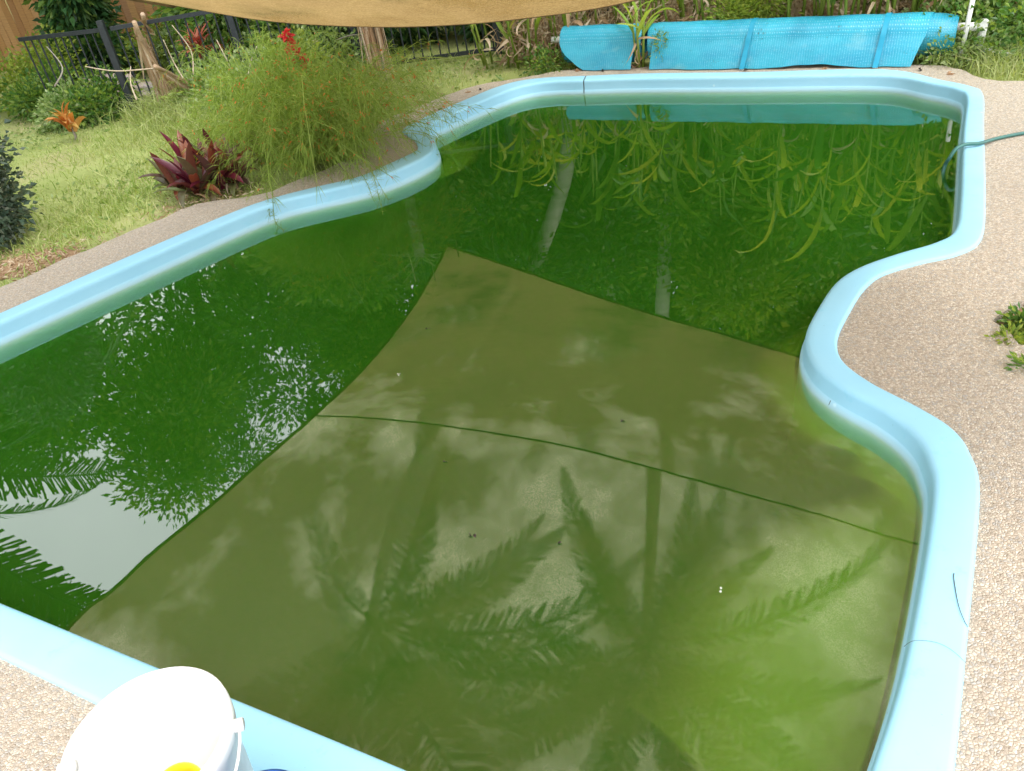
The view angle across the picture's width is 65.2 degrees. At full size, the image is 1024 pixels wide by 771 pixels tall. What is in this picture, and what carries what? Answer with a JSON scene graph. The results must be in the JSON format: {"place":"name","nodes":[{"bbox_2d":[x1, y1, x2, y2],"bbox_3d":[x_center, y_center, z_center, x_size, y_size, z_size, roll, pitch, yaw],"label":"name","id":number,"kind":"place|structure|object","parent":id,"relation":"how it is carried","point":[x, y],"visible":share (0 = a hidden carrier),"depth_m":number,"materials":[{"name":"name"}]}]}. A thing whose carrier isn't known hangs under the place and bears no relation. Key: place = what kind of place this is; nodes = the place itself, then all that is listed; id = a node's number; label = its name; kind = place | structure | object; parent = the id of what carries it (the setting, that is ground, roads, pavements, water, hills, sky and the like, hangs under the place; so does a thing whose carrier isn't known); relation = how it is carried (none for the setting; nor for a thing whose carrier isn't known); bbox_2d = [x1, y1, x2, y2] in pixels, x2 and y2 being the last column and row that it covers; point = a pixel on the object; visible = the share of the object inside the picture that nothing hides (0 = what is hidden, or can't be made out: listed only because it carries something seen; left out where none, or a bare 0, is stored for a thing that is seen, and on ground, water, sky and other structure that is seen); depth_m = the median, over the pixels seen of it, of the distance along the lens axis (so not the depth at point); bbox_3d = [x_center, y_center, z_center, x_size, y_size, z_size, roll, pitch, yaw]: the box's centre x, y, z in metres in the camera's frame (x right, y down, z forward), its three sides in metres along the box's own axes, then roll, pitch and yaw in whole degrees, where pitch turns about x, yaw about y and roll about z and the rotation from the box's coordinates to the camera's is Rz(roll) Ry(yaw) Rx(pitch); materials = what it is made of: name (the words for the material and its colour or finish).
{"place":"outdoors","nodes":[
{"label":"outdoors","id":0,"kind":"place"},
{"bbox_2d":[262,769,286,770],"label":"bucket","id":1,"kind":"object","parent":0,"point":[274,770],"visible":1,"depth_m":1.66,"materials":[{"name":"blue plastic"}]},
{"bbox_2d":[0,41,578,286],"bbox_3d":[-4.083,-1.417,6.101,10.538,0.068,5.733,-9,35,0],"label":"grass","id":2,"kind":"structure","parent":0,"point":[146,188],"depth_m":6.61,"materials":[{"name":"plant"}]},
{"bbox_2d":[0,65,1023,770],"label":"deck","id":3,"kind":"structure","parent":0,"point":[916,337],"depth_m":2.85,"materials":[{"name":"concrete"}]},
{"bbox_2d":[56,666,253,770],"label":"bucket","id":4,"kind":"object","parent":3,"relation":"on","point":[163,719],"visible":1,"depth_m":1.76,"materials":[{"name":"white plastic"}]},
{"bbox_2d":[164,762,200,770],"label":"scoop","id":5,"kind":"object","parent":4,"relation":"in","point":[185,766],"visible":1,"depth_m":1.71,"materials":[{"name":"yellow plastic"}]},
{"bbox_2d":[649,28,668,59],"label":"fern","id":6,"kind":"object","parent":3,"relation":"on","point":[657,43],"visible":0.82,"depth_m":6.41,"materials":[{"name":"green plant"}]},
{"bbox_2d":[551,0,1007,70],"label":"pool cover","id":7,"kind":"object","parent":3,"relation":"on","point":[890,39],"visible":0.99,"depth_m":6.04,"materials":[{"name":"blue plastic"}]},
{"bbox_2d":[936,131,1023,191],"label":"garden hose","id":8,"kind":"object","parent":3,"relation":"on","point":[952,153],"visible":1,"depth_m":4.36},
{"bbox_2d":[0,2,1023,286],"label":"ground","id":9,"kind":"structure","parent":0,"point":[88,176],"depth_m":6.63,"materials":[{"name":"plant"}]},
{"bbox_2d":[0,116,43,250],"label":"round leaf bush","id":10,"kind":"object","parent":9,"relation":"on","point":[10,220],"visible":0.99,"depth_m":5.19,"materials":[{"name":"plant"}]},
{"bbox_2d":[9,41,64,73],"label":"bush","id":11,"kind":"object","parent":9,"relation":"on","point":[36,55],"visible":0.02,"depth_m":9.83,"materials":[{"name":"green plant"}]},
{"bbox_2d":[0,247,76,279],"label":"bare soil","id":12,"kind":"structure","parent":9,"relation":"on","point":[31,266],"depth_m":4.95,"materials":[{"name":"soil"}]},
{"bbox_2d":[0,56,83,124],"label":"bush","id":13,"kind":"object","parent":9,"relation":"on","point":[33,93],"visible":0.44,"depth_m":8.17,"materials":[{"name":"green plant"}]},
{"bbox_2d":[0,23,87,116],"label":"bush","id":14,"kind":"object","parent":9,"relation":"on","point":[20,65],"visible":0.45,"depth_m":8.65,"materials":[{"name":"green plant"}]},
{"bbox_2d":[46,46,62,86],"bbox_3d":[-3.666,-2.574,6.433,0.093,0.255,0.364,-17,35,-11],"label":"dry stick","id":15,"kind":"object","parent":9,"relation":"on","point":[59,78],"visible":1,"depth_m":6.42,"materials":[{"name":"wood"}]},
{"bbox_2d":[44,101,85,139],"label":"orange leaf plant","id":16,"kind":"object","parent":9,"relation":"on","point":[68,122],"visible":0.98,"depth_m":7.16,"materials":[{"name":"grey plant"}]},
{"bbox_2d":[28,72,104,134],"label":"bush","id":17,"kind":"object","parent":9,"relation":"on","point":[45,114],"visible":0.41,"depth_m":7.63,"materials":[{"name":"green plant"}]},
{"bbox_2d":[17,20,136,113],"bbox_3d":[-4.178,-3.004,7.699,0.979,0.860,0.068,0,36,13],"label":"metal fence","id":18,"kind":"object","parent":9,"relation":"on","point":[101,30],"visible":0.59,"depth_m":7.58,"materials":[{"name":"metal"}]},
{"bbox_2d":[0,0,161,70],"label":"timber fence","id":19,"kind":"object","parent":9,"relation":"on","point":[21,15],"depth_m":10.49,"materials":[{"name":"wood"}]},
{"bbox_2d":[22,0,144,80],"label":"tall shrub","id":20,"kind":"object","parent":9,"relation":"on","point":[68,15],"visible":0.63,"depth_m":8.92,"materials":[{"name":"green plant"}]},
{"bbox_2d":[48,61,145,130],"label":"bush","id":21,"kind":"object","parent":9,"relation":"on","point":[100,93],"visible":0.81,"depth_m":7.66,"materials":[{"name":"green plant"}]},
{"bbox_2d":[92,73,140,93],"bbox_3d":[-4.380,-3.294,8.816,0.548,0.263,0.538,21,45,36],"label":"garden rock","id":22,"kind":"object","parent":9,"relation":"on","point":[128,76],"visible":0.09,"depth_m":8.74,"materials":[{"name":"stone"}]},
{"bbox_2d":[134,81,157,97],"bbox_3d":[-3.841,-3.123,8.489,0.326,0.214,0.334,3,36,17],"label":"garden rock","id":23,"kind":"object","parent":9,"relation":"on","point":[144,86],"visible":0.19,"depth_m":8.36,"materials":[{"name":"stone"}]},
{"bbox_2d":[140,12,157,60],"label":"dry palm frond","id":24,"kind":"object","parent":9,"relation":"on","point":[143,19],"visible":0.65,"depth_m":7.55,"materials":[{"name":"brown plant"}]},
{"bbox_2d":[117,3,181,78],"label":"bush","id":25,"kind":"object","parent":9,"relation":"on","point":[164,66],"visible":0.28,"depth_m":9.21,"materials":[{"name":"green plant"}]},
{"bbox_2d":[132,20,173,106],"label":"dry palm frond","id":26,"kind":"object","parent":9,"relation":"on","point":[147,55],"visible":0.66,"depth_m":7.23,"materials":[{"name":"brown plant"}]},
{"bbox_2d":[142,15,186,68],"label":"bush","id":27,"kind":"object","parent":9,"relation":"on","point":[164,33],"visible":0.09,"depth_m":9.20,"materials":[{"name":"green plant"}]},
{"bbox_2d":[137,152,199,200],"bbox_3d":[-2.355,-1.470,5.542,0.410,0.397,0.423,-33,41,-30],"label":"purple rosette","id":28,"kind":"object","parent":9,"relation":"on","point":[164,177],"visible":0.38,"depth_m":5.54,"materials":[{"name":"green plant"}]},
{"bbox_2d":[153,64,195,97],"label":"dry palm frond","id":29,"kind":"object","parent":9,"relation":"on","point":[169,77],"visible":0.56,"depth_m":7.23,"materials":[{"name":"brown plant"}]},
{"bbox_2d":[85,66,152,71],"bbox_3d":[-3.315,-2.683,6.761,0.511,0.133,0.047,-18,36,-13],"label":"dry stick","id":30,"kind":"object","parent":29,"relation":"on","point":[121,70],"visible":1,"depth_m":6.76,"materials":[{"name":"wood"}]},
{"bbox_2d":[130,66,136,99],"bbox_3d":[-3.200,-2.547,6.744,0.030,0.211,0.360,-16,35,-10],"label":"dry stick","id":31,"kind":"object","parent":30,"relation":"hanging from","point":[131,85],"visible":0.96,"depth_m":6.70,"materials":[{"name":"wood"}]},
{"bbox_2d":[159,130,204,168],"bbox_3d":[-2.291,-1.621,5.729,0.472,0.412,0.443,-9,35,0],"label":"purple rosette","id":32,"kind":"object","parent":9,"relation":"on","point":[177,150],"visible":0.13,"depth_m":5.74,"materials":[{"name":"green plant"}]},
{"bbox_2d":[150,140,233,207],"bbox_3d":[-2.152,-1.432,5.389,0.465,0.453,0.491,16,42,32],"label":"purple rosette","id":33,"kind":"object","parent":9,"relation":"on","point":[189,175],"visible":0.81,"depth_m":5.36,"materials":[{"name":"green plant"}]},
{"bbox_2d":[175,22,213,66],"bbox_3d":[-3.168,-3.333,8.123,0.486,0.619,0.453,-9,35,0],"label":"cordyline","id":34,"kind":"object","parent":9,"relation":"on","point":[196,37],"visible":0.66,"depth_m":8.03,"materials":[{"name":"red plant"}]},
{"bbox_2d":[168,43,242,109],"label":"bush","id":35,"kind":"object","parent":9,"relation":"on","point":[188,76],"visible":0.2,"depth_m":7.51,"materials":[{"name":"green plant"}]},
{"bbox_2d":[175,128,239,170],"bbox_3d":[-2.195,-1.607,5.686,0.504,0.412,0.396,-9,35,0],"label":"purple rosette","id":36,"kind":"object","parent":9,"relation":"on","point":[195,150],"visible":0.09,"depth_m":5.68,"materials":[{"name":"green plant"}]},
{"bbox_2d":[164,20,250,75],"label":"bush","id":37,"kind":"object","parent":9,"relation":"on","point":[215,38],"visible":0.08,"depth_m":8.28,"materials":[{"name":"green plant"}]},
{"bbox_2d":[175,140,243,200],"bbox_3d":[-2.055,-1.470,5.452,0.556,0.418,0.448,-9,35,0],"label":"purple rosette","id":38,"kind":"object","parent":9,"relation":"on","point":[204,161],"visible":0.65,"depth_m":5.41,"materials":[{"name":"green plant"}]},
{"bbox_2d":[150,5,275,72],"bbox_3d":[-3.200,-4.477,8.197,1.551,2.674,1.970,-21,36,-16],"label":"tall shrub","id":39,"kind":"object","parent":9,"relation":"on","point":[165,11],"visible":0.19,"depth_m":8.22,"materials":[{"name":"green plant"}]},
{"bbox_2d":[209,40,233,53],"bbox_3d":[-2.922,-3.333,8.203,0.345,0.464,0.280,15,42,31],"label":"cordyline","id":40,"kind":"object","parent":9,"relation":"on","point":[222,47],"visible":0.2,"depth_m":8.12,"materials":[{"name":"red plant"}]},
{"bbox_2d":[0,74,453,280],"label":"dead leaves","id":41,"kind":"object","parent":9,"relation":"on","point":[62,252],"visible":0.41,"depth_m":5.05,"materials":[{"name":"plant"}]},
{"bbox_2d":[183,39,279,118],"bbox_3d":[-2.396,-2.691,7.096,0.908,0.676,1.057,19,43,34],"label":"bush","id":42,"kind":"object","parent":9,"relation":"on","point":[236,68],"visible":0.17,"depth_m":7.01,"materials":[{"name":"green plant"}]},
{"bbox_2d":[163,40,183,78],"bbox_3d":[-2.936,-2.824,6.928,0.042,0.328,0.104,-31,40,-28],"label":"dry stick","id":43,"kind":"object","parent":42,"relation":"on","point":[173,60],"visible":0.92,"depth_m":6.97,"materials":[{"name":"wood"}]},
{"bbox_2d":[172,25,193,74],"bbox_3d":[-2.820,-2.914,6.932,0.070,0.410,0.085,18,43,33],"label":"dry stick","id":44,"kind":"object","parent":42,"relation":"on","point":[189,48],"visible":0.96,"depth_m":6.95,"materials":[{"name":"wood"}]},
{"bbox_2d":[216,40,233,73],"bbox_3d":[-2.530,-2.876,7.044,0.084,0.315,0.048,7,38,22],"label":"dry stick","id":45,"kind":"object","parent":42,"relation":"on","point":[222,51],"visible":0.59,"depth_m":6.99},
{"bbox_2d":[204,134,260,196],"bbox_3d":[-1.933,-1.497,5.499,0.488,0.377,0.396,-9,35,0],"label":"purple rosette","id":46,"kind":"object","parent":9,"relation":"on","point":[232,186],"visible":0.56,"depth_m":5.50,"materials":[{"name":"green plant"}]},
{"bbox_2d":[110,11,361,106],"bbox_3d":[-2.583,-3.232,7.652,2.212,0.860,0.062,-11,35,-2],"label":"metal fence","id":47,"kind":"object","parent":9,"relation":"on","point":[233,27],"visible":0.29,"depth_m":7.54,"materials":[{"name":"metal"}]},
{"bbox_2d":[123,20,380,192],"bbox_3d":[-1.865,-2.164,6.021,1.760,0.973,1.993,-9,35,0],"label":"firecracker bush","id":48,"kind":"object","parent":9,"relation":"on","point":[230,76],"visible":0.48,"depth_m":5.88,"materials":[{"name":"plant"}]},
{"bbox_2d":[278,27,308,70],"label":"red flower stalk","id":49,"kind":"object","parent":48,"relation":"attached to","point":[284,37],"visible":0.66,"depth_m":5.86,"materials":[{"name":"plant"}]},
{"bbox_2d":[308,27,318,64],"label":"dry stalk","id":50,"kind":"object","parent":48,"relation":"attached to","point":[316,45],"visible":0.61,"depth_m":6.37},
{"bbox_2d":[206,19,297,56],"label":"bush","id":51,"kind":"object","parent":9,"relation":"on","point":[245,38],"depth_m":8.14,"materials":[{"name":"green plant"}]},
{"bbox_2d":[232,128,274,162],"bbox_3d":[-1.918,-1.784,5.965,0.382,0.312,0.370,-9,35,0],"label":"purple rosette","id":52,"kind":"object","parent":9,"relation":"on","point":[254,148],"visible":0.17,"depth_m":5.95,"materials":[{"name":"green plant"}]},
{"bbox_2d":[96,40,443,152],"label":"long grass","id":53,"kind":"structure","parent":9,"relation":"on","point":[159,109],"depth_m":7.25,"materials":[{"name":"plant"}]},
{"bbox_2d":[212,26,335,102],"bbox_3d":[-2.061,-2.814,7.199,1.112,0.683,1.042,-33,41,-30],"label":"bush","id":54,"kind":"object","parent":9,"relation":"on","point":[309,43],"visible":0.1,"depth_m":7.20,"materials":[{"name":"green plant"}]},
{"bbox_2d":[167,7,388,66],"bbox_3d":[-2.647,-4.687,7.794,2.116,3.315,2.340,-23,37,-19],"label":"tall shrub","id":55,"kind":"object","parent":9,"relation":"on","point":[263,24],"visible":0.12,"depth_m":8.08,"materials":[{"name":"green plant"}]},
{"bbox_2d":[180,40,403,202],"bbox_3d":[-1.525,-1.813,5.524,1.614,0.958,1.695,-9,35,0],"label":"firecracker bush","id":56,"kind":"object","parent":9,"relation":"on","point":[274,131],"visible":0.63,"depth_m":5.30,"materials":[{"name":"plant"}]},
{"bbox_2d":[242,23,366,76],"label":"bush","id":57,"kind":"object","parent":9,"relation":"on","point":[325,40],"visible":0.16,"depth_m":7.65,"materials":[{"name":"green plant"}]},
{"bbox_2d":[223,32,415,180],"bbox_3d":[-1.467,-2.062,5.863,1.439,0.903,1.461,18,43,34],"label":"firecracker bush","id":58,"kind":"object","parent":9,"relation":"on","point":[309,66],"visible":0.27,"depth_m":5.66,"materials":[{"name":"plant"}]},
{"bbox_2d":[295,26,399,64],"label":"bush","id":59,"kind":"object","parent":9,"relation":"on","point":[362,44],"visible":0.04,"depth_m":8.12,"materials":[{"name":"green plant"}]},
{"bbox_2d":[206,34,499,207],"bbox_3d":[-1.083,-1.895,5.529,1.888,0.908,1.946,9,38,24],"label":"firecracker bush","id":60,"kind":"object","parent":9,"relation":"on","point":[360,115],"visible":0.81,"depth_m":5.31,"materials":[{"name":"plant"}]},
{"bbox_2d":[260,162,283,232],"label":"trailing stem","id":61,"kind":"object","parent":60,"relation":"hanging from","point":[271,187],"visible":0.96,"depth_m":5.12,"materials":[{"name":"plant"}]},
{"bbox_2d":[350,153,393,212],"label":"trailing stem","id":62,"kind":"object","parent":60,"relation":"hanging from","point":[372,180],"visible":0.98,"depth_m":5.03,"materials":[{"name":"plant"}]},
{"bbox_2d":[381,118,448,154],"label":"trailing stem","id":63,"kind":"object","parent":60,"relation":"attached to","point":[416,133],"visible":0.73,"depth_m":5.71,"materials":[{"name":"plant"}]},
{"bbox_2d":[289,24,453,55],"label":"tall shrub","id":64,"kind":"object","parent":9,"relation":"on","point":[414,33],"visible":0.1,"depth_m":8.46,"materials":[{"name":"green plant"}]},
{"bbox_2d":[357,27,394,83],"bbox_3d":[-1.307,-3.599,6.847,1.696,2.387,1.765,-17,35,-11],"label":"fan palm","id":65,"kind":"object","parent":9,"relation":"on","point":[371,34],"visible":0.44,"depth_m":7.21,"materials":[{"name":"brown plant"}]},
{"bbox_2d":[336,34,361,39],"bbox_3d":[-1.424,-3.153,7.241,0.336,0.055,0.034,-8,35,1],"label":"dry stick","id":66,"kind":"object","parent":65,"relation":"attached to","point":[349,35],"visible":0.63,"depth_m":7.22,"materials":[{"name":"wood"}]},
{"bbox_2d":[0,69,984,770],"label":"pool shell","id":67,"kind":"object","parent":9,"relation":"on","point":[596,323],"visible":0.91,"depth_m":4.21},
{"bbox_2d":[905,640,964,661],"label":"twig","id":68,"kind":"object","parent":67,"relation":"on","point":[936,642],"visible":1,"depth_m":1.93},
{"bbox_2d":[953,574,967,626],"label":"twig","id":69,"kind":"object","parent":67,"relation":"on","point":[957,599],"visible":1,"depth_m":2.02,"materials":[{"name":"wood"}]},
{"bbox_2d":[447,18,541,45],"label":"tall shrub","id":70,"kind":"object","parent":9,"relation":"on","point":[468,31],"visible":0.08,"depth_m":8.36,"materials":[{"name":"green plant"}]},
{"bbox_2d":[464,20,525,70],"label":"lance plant","id":71,"kind":"object","parent":9,"relation":"on","point":[487,39],"visible":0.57,"depth_m":7.25,"materials":[{"name":"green plant"}]},
{"bbox_2d":[382,5,623,64],"bbox_3d":[-0.216,-3.569,7.579,2.543,0.860,0.073,-6,35,4],"label":"metal fence","id":72,"kind":"object","parent":9,"relation":"on","point":[476,51],"visible":0.22,"depth_m":7.75,"materials":[{"name":"metal"}]},
{"bbox_2d":[504,17,544,68],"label":"lance plant","id":73,"kind":"object","parent":9,"relation":"on","point":[537,21],"visible":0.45,"depth_m":7.09,"materials":[{"name":"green plant"}]},
{"bbox_2d":[503,13,582,62],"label":"lance plant","id":74,"kind":"object","parent":9,"relation":"on","point":[566,20],"visible":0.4,"depth_m":7.04,"materials":[{"name":"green plant"}]},
{"bbox_2d":[516,35,577,77],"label":"bush","id":75,"kind":"object","parent":9,"relation":"on","point":[544,55],"visible":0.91,"depth_m":6.93,"materials":[{"name":"green plant"}]},
{"bbox_2d":[572,0,643,25],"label":"lance plant","id":76,"kind":"object","parent":9,"relation":"on","point":[604,20],"visible":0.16,"depth_m":7.09,"materials":[{"name":"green plant"}]},
{"bbox_2d":[612,0,661,23],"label":"lance plant","id":77,"kind":"object","parent":9,"relation":"on","point":[615,11],"visible":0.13,"depth_m":7.00,"materials":[{"name":"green plant"}]},
{"bbox_2d":[625,0,667,57],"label":"lance plant","id":78,"kind":"object","parent":9,"relation":"on","point":[640,8],"visible":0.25,"depth_m":6.87,"materials":[{"name":"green plant"}]},
{"bbox_2d":[614,0,679,67],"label":"lance plant","id":79,"kind":"object","parent":9,"relation":"on","point":[638,57],"visible":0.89,"depth_m":6.45,"materials":[{"name":"green plant"}]},
{"bbox_2d":[661,0,710,21],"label":"lance plant","id":80,"kind":"object","parent":9,"relation":"on","point":[680,3],"visible":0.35,"depth_m":6.77,"materials":[{"name":"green plant"}]},
{"bbox_2d":[482,0,955,68],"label":"dead leaves","id":81,"kind":"object","parent":9,"relation":"on","point":[610,16],"visible":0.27,"depth_m":7.09,"materials":[{"name":"plant"}]},
{"bbox_2d":[695,0,743,20],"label":"lance plant","id":82,"kind":"object","parent":9,"relation":"on","point":[701,9],"visible":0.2,"depth_m":6.56,"materials":[{"name":"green plant"}]},
{"bbox_2d":[690,0,804,20],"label":"leafy clump","id":83,"kind":"object","parent":9,"relation":"on","point":[745,7],"visible":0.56,"depth_m":6.36,"materials":[{"name":"green plant"}]},
{"bbox_2d":[762,0,794,16],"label":"lance plant","id":84,"kind":"object","parent":9,"relation":"on","point":[793,11],"visible":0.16,"depth_m":6.52,"materials":[{"name":"green plant"}]},
{"bbox_2d":[787,0,848,16],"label":"lance plant","id":85,"kind":"object","parent":9,"relation":"on","point":[822,7],"visible":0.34,"depth_m":6.22,"materials":[{"name":"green plant"}]},
{"bbox_2d":[813,0,855,15],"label":"lance plant","id":86,"kind":"object","parent":9,"relation":"on","point":[840,11],"visible":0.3,"depth_m":6.19,"materials":[{"name":"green plant"}]},
{"bbox_2d":[826,0,882,15],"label":"lance plant","id":87,"kind":"object","parent":9,"relation":"on","point":[857,9],"visible":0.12,"depth_m":6.08,"materials":[{"name":"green plant"}]},
{"bbox_2d":[867,0,921,13],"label":"lance plant","id":88,"kind":"object","parent":9,"relation":"on","point":[872,9],"visible":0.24,"depth_m":5.91,"materials":[{"name":"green plant"}]},
{"bbox_2d":[889,0,943,12],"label":"lance plant","id":89,"kind":"object","parent":9,"relation":"on","point":[913,5],"visible":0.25,"depth_m":5.92,"materials":[{"name":"green plant"}]},
{"bbox_2d":[920,0,962,16],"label":"lance plant","id":90,"kind":"object","parent":9,"relation":"on","point":[934,3],"visible":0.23,"depth_m":5.82,"materials":[{"name":"green plant"}]},
{"bbox_2d":[901,0,1023,48],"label":"bush","id":91,"kind":"object","parent":9,"relation":"on","point":[963,18],"visible":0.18,"depth_m":5.68,"materials":[{"name":"green plant"}]},
{"bbox_2d":[951,0,979,17],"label":"lance plant","id":92,"kind":"object","parent":9,"relation":"on","point":[953,9],"visible":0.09,"depth_m":5.73,"materials":[{"name":"green plant"}]},
{"bbox_2d":[912,35,1023,80],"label":"long grass","id":93,"kind":"structure","parent":9,"relation":"on","point":[1001,66],"depth_m":5.44,"materials":[{"name":"plant"}]},
{"bbox_2d":[917,3,1020,71],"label":"bush","id":94,"kind":"object","parent":9,"relation":"on","point":[969,40],"visible":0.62,"depth_m":5.53,"materials":[{"name":"green plant"}]},
{"bbox_2d":[916,0,1023,68],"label":"bush","id":95,"kind":"object","parent":9,"relation":"on","point":[1005,10],"visible":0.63,"depth_m":5.53,"materials":[{"name":"green plant"}]},
{"bbox_2d":[983,319,1023,344],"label":"bed plant","id":96,"kind":"object","parent":9,"relation":"on","point":[1018,339],"visible":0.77,"depth_m":2.90,"materials":[{"name":"green plant"}]},
{"bbox_2d":[997,308,1022,335],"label":"bed soil","id":97,"kind":"structure","parent":9,"relation":"on","point":[1021,310],"depth_m":3.05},
{"bbox_2d":[995,301,1023,334],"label":"bed plant","id":98,"kind":"object","parent":97,"relation":"on","point":[1017,316],"visible":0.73,"depth_m":3.00,"materials":[{"name":"green plant"}]},
{"bbox_2d":[1004,351,1023,370],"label":"bed plant","id":99,"kind":"object","parent":9,"relation":"on","point":[1016,359],"visible":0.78,"depth_m":2.77,"materials":[{"name":"green plant"}]},
{"bbox_2d":[808,13,1023,80],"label":"grass","id":100,"kind":"structure","parent":0,"point":[986,71],"depth_m":5.36,"materials":[{"name":"plant"}]},
{"bbox_3d":[5.236,-0.204,-0.285,0.200,2.850,0.200,-9,35,0],"label":"sail post","id":101,"kind":"object","parent":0,"visible":0},
{"bbox_2d":[129,0,636,27],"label":"shade sail","id":102,"kind":"object","parent":101,"relation":"attached to","point":[387,13],"visible":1,"depth_m":3.40,"materials":[{"name":"beige fabric"}]}
]}

